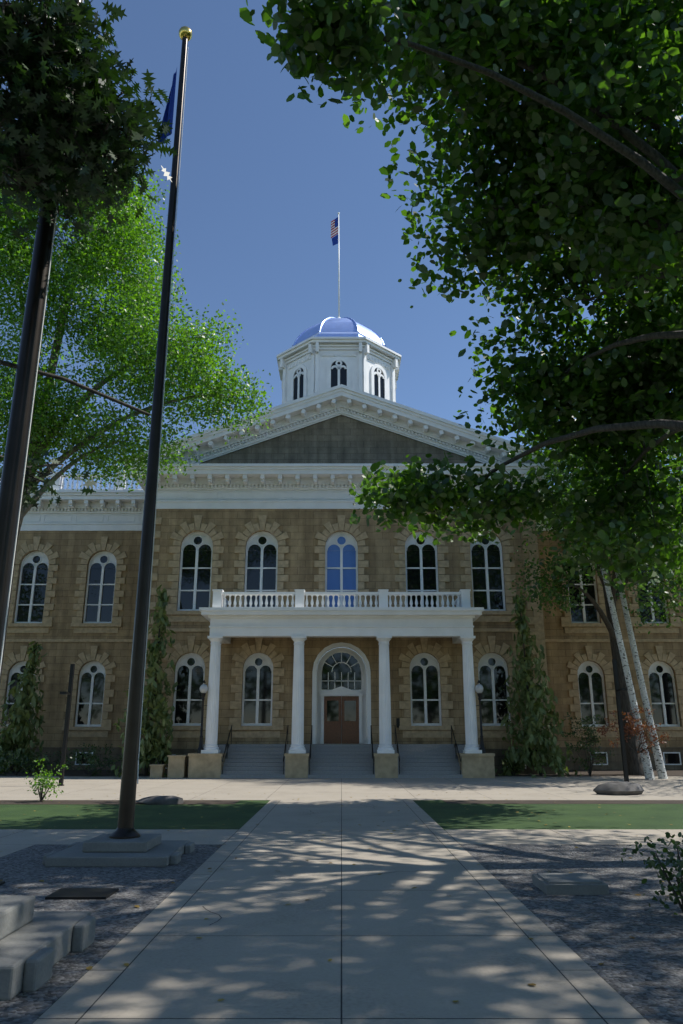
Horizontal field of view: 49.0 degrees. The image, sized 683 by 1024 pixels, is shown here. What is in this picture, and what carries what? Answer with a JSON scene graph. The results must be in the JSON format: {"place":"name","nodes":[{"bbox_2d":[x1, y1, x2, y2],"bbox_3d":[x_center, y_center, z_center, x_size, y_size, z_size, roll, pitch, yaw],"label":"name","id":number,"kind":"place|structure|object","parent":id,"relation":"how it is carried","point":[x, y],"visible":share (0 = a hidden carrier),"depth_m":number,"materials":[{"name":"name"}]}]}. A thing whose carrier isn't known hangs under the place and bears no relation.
{"place":"outdoors","nodes":[
{"label":"outdoors","id":0,"kind":"place"},
{"bbox_2d":[0,0,177,508],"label":"pin oak tree","id":1,"kind":"object","parent":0,"point":[33,131],"depth_m":7.72,"materials":[{"name":"green plant"}]},
{"bbox_2d":[0,147,272,536],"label":"elm tree","id":2,"kind":"object","parent":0,"point":[116,342],"depth_m":32.49,"materials":[{"name":"green plant"}]},
{"bbox_2d":[111,585,178,776],"bbox_3d":[-10.120,8.945,39.932,3.599,10.296,3.849,0,-16,0],"label":"conifer","id":3,"kind":"object","parent":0,"point":[155,746],"depth_m":39.40,"materials":[{"name":"green plant"}]},
{"bbox_2d":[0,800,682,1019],"bbox_3d":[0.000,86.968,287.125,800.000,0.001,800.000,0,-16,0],"label":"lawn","id":4,"kind":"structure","parent":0,"point":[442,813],"depth_m":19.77,"materials":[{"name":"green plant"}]},
{"bbox_2d":[0,641,48,773],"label":"conifer","id":5,"kind":"object","parent":4,"relation":"on","point":[17,716],"depth_m":42.60,"materials":[{"name":"green plant"}]},
{"bbox_2d":[0,750,60,774],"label":"shrub","id":6,"kind":"object","parent":4,"relation":"on","point":[13,761],"depth_m":39.20,"materials":[{"name":"green plant"}]},
{"bbox_2d":[53,743,122,775],"bbox_3d":[-12.996,12.854,38.716,3.754,1.786,3.929,0,-16,0],"label":"shrub","id":7,"kind":"object","parent":4,"relation":"on","point":[89,759],"depth_m":38.59,"materials":[{"name":"green plant"}]},
{"bbox_2d":[136,795,183,804],"bbox_3d":[-5.700,8.997,23.394,1.476,0.291,0.819,-5,-17,17],"label":"rock","id":8,"kind":"object","parent":4,"relation":"on","point":[161,800],"visible":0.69,"depth_m":23.13,"materials":[{"name":"grey stone"}]},
{"bbox_2d":[0,776,682,1023],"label":"concrete paving","id":9,"kind":"structure","parent":4,"relation":"on","point":[428,947],"depth_m":8.79,"materials":[{"name":"grey concrete"}]},
{"bbox_2d":[57,664,74,785],"bbox_3d":[-11.700,8.913,31.599,0.260,5.000,0.960,0,-16,0],"label":"light post","id":10,"kind":"object","parent":9,"relation":"on","point":[67,719],"visible":0.91,"depth_m":31.84,"materials":[{"name":"black metal"}]},
{"bbox_2d":[149,753,494,777],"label":"stone pedestals","id":11,"kind":"object","parent":9,"relation":"on","point":[209,765],"visible":0.88,"depth_m":36.90,"materials":[{"name":"beige stone"}]},
{"bbox_2d":[0,791,671,1001],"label":"fallen leaves","id":12,"kind":"object","parent":9,"relation":"on","point":[90,967],"visible":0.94,"depth_m":11.06,"materials":[{"name":"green plant"}]},
{"bbox_2d":[0,776,675,1023],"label":"paving joints","id":13,"kind":"object","parent":9,"relation":"on","point":[341,841],"visible":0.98,"depth_m":7.32,"materials":[{"name":"grey concrete"}]},
{"bbox_2d":[203,744,479,777],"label":"stairs","id":14,"kind":"structure","parent":9,"relation":"on","point":[341,760],"depth_m":38.08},
{"bbox_2d":[222,718,460,773],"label":"stair handrails","id":15,"kind":"object","parent":14,"relation":"on","point":[397,722],"visible":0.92,"depth_m":38.38,"materials":[{"name":"black metal"}]},
{"bbox_2d":[491,318,682,774],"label":"oak tree","id":16,"kind":"object","parent":9,"relation":"on","point":[539,583],"depth_m":39.12,"materials":[{"name":"green plant"}]},
{"bbox_2d":[560,712,614,776],"bbox_3d":[12.666,11.954,38.631,2.661,3.176,2.376,0,-16,0],"label":"shrub","id":17,"kind":"object","parent":9,"relation":"on","point":[588,730],"depth_m":38.28,"materials":[{"name":"green plant"}]},
{"bbox_2d":[522,411,654,779],"bbox_3d":[12.489,2.761,38.096,5.441,20.536,5.485,0,-16,0],"label":"aspen tree","id":18,"kind":"object","parent":9,"relation":"on","point":[647,768],"depth_m":36.62,"materials":[{"name":"grey plant"}]},
{"bbox_2d":[548,359,667,778],"bbox_3d":[13.718,2.041,39.508,4.929,22.708,5.773,0,-16,0],"label":"aspen tree","id":19,"kind":"object","parent":9,"relation":"on","point":[660,765],"depth_m":37.29,"materials":[{"name":"grey plant"}]},
{"bbox_2d":[593,781,643,794],"bbox_3d":[9.925,9.922,26.884,1.402,0.493,1.226,-14,-21,39],"label":"rock","id":20,"kind":"object","parent":9,"relation":"on","point":[619,788],"visible":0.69,"depth_m":26.59,"materials":[{"name":"grey stone"}]},
{"bbox_2d":[612,659,628,781],"bbox_3d":[11.900,8.817,31.628,0.260,5.200,0.960,0,-16,0],"label":"light post","id":21,"kind":"object","parent":9,"relation":"on","point":[620,721],"visible":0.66,"depth_m":31.90,"materials":[{"name":"black metal"}]},
{"bbox_2d":[0,509,682,748],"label":"capitol walls","id":22,"kind":"structure","parent":4,"relation":"on","point":[301,527],"depth_m":44.20,"materials":[{"name":"brown stone"}]},
{"bbox_2d":[277,337,400,403],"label":"cupola","id":23,"kind":"object","parent":22,"relation":"on","point":[316,358],"visible":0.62,"depth_m":57.06,"materials":[{"name":"white paint"}]},
{"bbox_2d":[292,317,385,346],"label":"dome","id":24,"kind":"structure","parent":23,"relation":"on","point":[338,327],"depth_m":59.07,"materials":[{"name":"metal"}]},
{"bbox_2d":[338,212,339,317],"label":"flagpole","id":25,"kind":"object","parent":24,"relation":"on","point":[338,273],"visible":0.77,"depth_m":63.82,"materials":[{"name":"white metal"}]},
{"bbox_2d":[331,219,337,237],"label":"flag","id":26,"kind":"object","parent":25,"relation":"attached to","point":[333,228],"depth_m":65.15,"materials":[{"name":"multicoloured fabric"}]},
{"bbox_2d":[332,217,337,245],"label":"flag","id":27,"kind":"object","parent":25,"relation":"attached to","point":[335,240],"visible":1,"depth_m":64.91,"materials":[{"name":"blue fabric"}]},
{"bbox_2d":[294,361,383,399],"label":"cupola windows","id":28,"kind":"structure","parent":23,"relation":"in","point":[334,376],"depth_m":57.28,"materials":[{"name":"glass"}]},
{"bbox_2d":[0,384,681,768],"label":"building trim","id":29,"kind":"structure","parent":22,"relation":"attached to","point":[264,486],"depth_m":44.08,"materials":[{"name":"white paint"}]},
{"bbox_2d":[0,511,682,745],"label":"window surrounds","id":30,"kind":"object","parent":22,"relation":"attached to","point":[537,620],"visible":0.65,"depth_m":43.69,"materials":[{"name":"beige stone"}]},
{"bbox_2d":[197,680,485,752],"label":"lamp posts","id":31,"kind":"object","parent":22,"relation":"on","point":[200,748],"visible":0.99,"depth_m":37.65,"materials":[{"name":"black metal"}]},
{"bbox_2d":[200,684,482,692],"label":"lamp globes","id":32,"kind":"object","parent":31,"relation":"on","point":[204,688],"visible":1,"depth_m":38.07,"materials":[{"name":"white glass"}]},
{"bbox_2d":[0,611,682,737],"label":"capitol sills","id":33,"kind":"structure","parent":22,"relation":"attached to","point":[197,616],"depth_m":45.56,"materials":[{"name":"beige stone"}]},
{"bbox_2d":[327,537,355,606],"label":"window","id":34,"kind":"structure","parent":22,"relation":"in","point":[333,560],"depth_m":43.69,"materials":[{"name":"blue glass"}]},
{"bbox_2d":[324,696,358,743],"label":"double door","id":35,"kind":"structure","parent":22,"relation":"in","point":[332,732],"depth_m":41.26,"materials":[{"name":"brown wood"}]},
{"bbox_2d":[202,415,480,462],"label":"cornice","id":36,"kind":"structure","parent":22,"relation":"on","point":[330,418],"depth_m":48.99,"materials":[{"name":"white paint"}]},
{"bbox_2d":[6,537,679,766],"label":"windows","id":37,"kind":"structure","parent":22,"relation":"in","point":[269,575],"depth_m":43.67,"materials":[{"name":"glass"}]},
{"bbox_2d":[7,747,682,773],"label":"building foundation","id":38,"kind":"object","parent":22,"relation":"attached to","point":[615,762],"visible":0.05,"depth_m":45.10,"materials":[{"name":"brown stone"}]},
{"bbox_2d":[0,845,682,1023],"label":"gravel beds","id":39,"kind":"object","parent":4,"relation":"on","point":[641,972],"visible":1,"depth_m":9.52,"materials":[{"name":"grey gravel"}]},
{"bbox_2d":[0,895,95,1000],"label":"stone blocks","id":40,"kind":"structure","parent":39,"relation":"on","point":[36,947],"depth_m":7.11,"materials":[{"name":"stone"}]},
{"bbox_2d":[0,0,81,682],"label":"flagpole","id":41,"kind":"object","parent":40,"relation":"on","point":[15,453],"visible":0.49,"depth_m":8.59,"materials":[{"name":"brown metal"}]},
{"bbox_2d":[0,0,82,670],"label":"flagpole halyard","id":42,"kind":"object","parent":41,"relation":"attached to","point":[27,445],"depth_m":8.45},
{"bbox_2d":[0,881,118,899],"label":"ground plaques","id":43,"kind":"object","parent":39,"relation":"on","point":[83,894],"visible":1,"depth_m":10.09,"materials":[{"name":"black metal"}]},
{"bbox_2d":[42,834,194,866],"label":"plinth","id":44,"kind":"structure","parent":39,"relation":"on","point":[142,850],"depth_m":12.74,"materials":[{"name":"concrete"}]},
{"bbox_2d":[109,37,187,838],"bbox_3d":[-3.860,-2.938,15.934,0.551,18.200,0.551,0,-16,0],"label":"flagpole","id":45,"kind":"object","parent":44,"relation":"on","point":[125,829],"visible":0.98,"depth_m":14.83,"materials":[{"name":"brown metal"}]},
{"bbox_2d":[137,51,187,783],"bbox_3d":[-3.715,-3.249,15.939,0.128,17.001,0.024,-10,-19,30],"label":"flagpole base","id":46,"kind":"object","parent":45,"relation":"attached to","point":[160,442],"visible":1,"depth_m":15.33,"materials":[{"name":"black metal"}]},
{"bbox_2d":[158,69,176,143],"bbox_3d":[-4.151,-9.686,17.876,0.314,2.358,0.145,3,-17,-12],"label":"flag","id":47,"kind":"object","parent":45,"relation":"attached to","point":[168,112],"visible":0.79,"depth_m":17.85,"materials":[{"name":"blue fabric"}]},
{"bbox_2d":[179,26,191,41],"bbox_3d":[-3.860,-11.829,18.559,0.340,0.340,0.340,0,-16,0],"label":"flagpole finial","id":48,"kind":"object","parent":45,"relation":"attached to","point":[185,31],"visible":0.94,"depth_m":18.45,"materials":[{"name":"gold metal"}]},
{"bbox_2d":[532,873,608,894],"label":"stone slab","id":49,"kind":"structure","parent":39,"relation":"on","point":[567,884],"depth_m":10.24,"materials":[{"name":"stone"}]},
{"bbox_2d":[620,832,682,916],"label":"shrub","id":50,"kind":"object","parent":39,"relation":"on","point":[651,863],"depth_m":9.09,"materials":[{"name":"green plant"}]},
{"bbox_2d":[0,770,682,803],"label":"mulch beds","id":51,"kind":"object","parent":4,"relation":"on","point":[571,773],"visible":0.5,"depth_m":24.42,"materials":[{"name":"brown soil"}]},
{"bbox_2d":[24,758,67,801],"bbox_3d":[-9.608,8.646,24.152,1.283,1.354,1.512,0,-16,0],"label":"shrub","id":52,"kind":"object","parent":51,"relation":"on","point":[47,781],"depth_m":24.10,"materials":[{"name":"green plant"}]},
{"bbox_2d":[499,759,525,774],"bbox_3d":[8.987,13.362,39.373,1.370,0.901,0.975,0,-16,0],"label":"shrub","id":53,"kind":"object","parent":51,"relation":"on","point":[513,768],"depth_m":39.32,"materials":[{"name":"green plant"}]},
{"bbox_2d":[495,592,580,777],"bbox_3d":[10.151,9.186,39.977,4.742,10.227,4.156,0,-16,0],"label":"conifer","id":54,"kind":"object","parent":4,"relation":"on","point":[531,737],"depth_m":39.47,"materials":[{"name":"green plant"}]},
{"bbox_2d":[203,415,479,462],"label":"capitol tympanum","id":55,"kind":"object","parent":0,"point":[341,439],"visible":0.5,"depth_m":45.61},
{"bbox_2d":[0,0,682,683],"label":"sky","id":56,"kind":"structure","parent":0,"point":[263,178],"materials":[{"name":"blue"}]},
{"bbox_2d":[239,0,682,592],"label":"oak tree","id":57,"kind":"object","parent":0,"point":[639,42],"depth_m":20.96,"materials":[{"name":"green plant"}]},
{"bbox_2d":[596,705,671,755],"bbox_3d":[13.678,10.303,35.363,3.016,2.302,2.787,0,-16,0],"label":"shrub","id":58,"kind":"object","parent":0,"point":[637,728],"depth_m":35.31,"materials":[{"name":"plant"}]}
]}

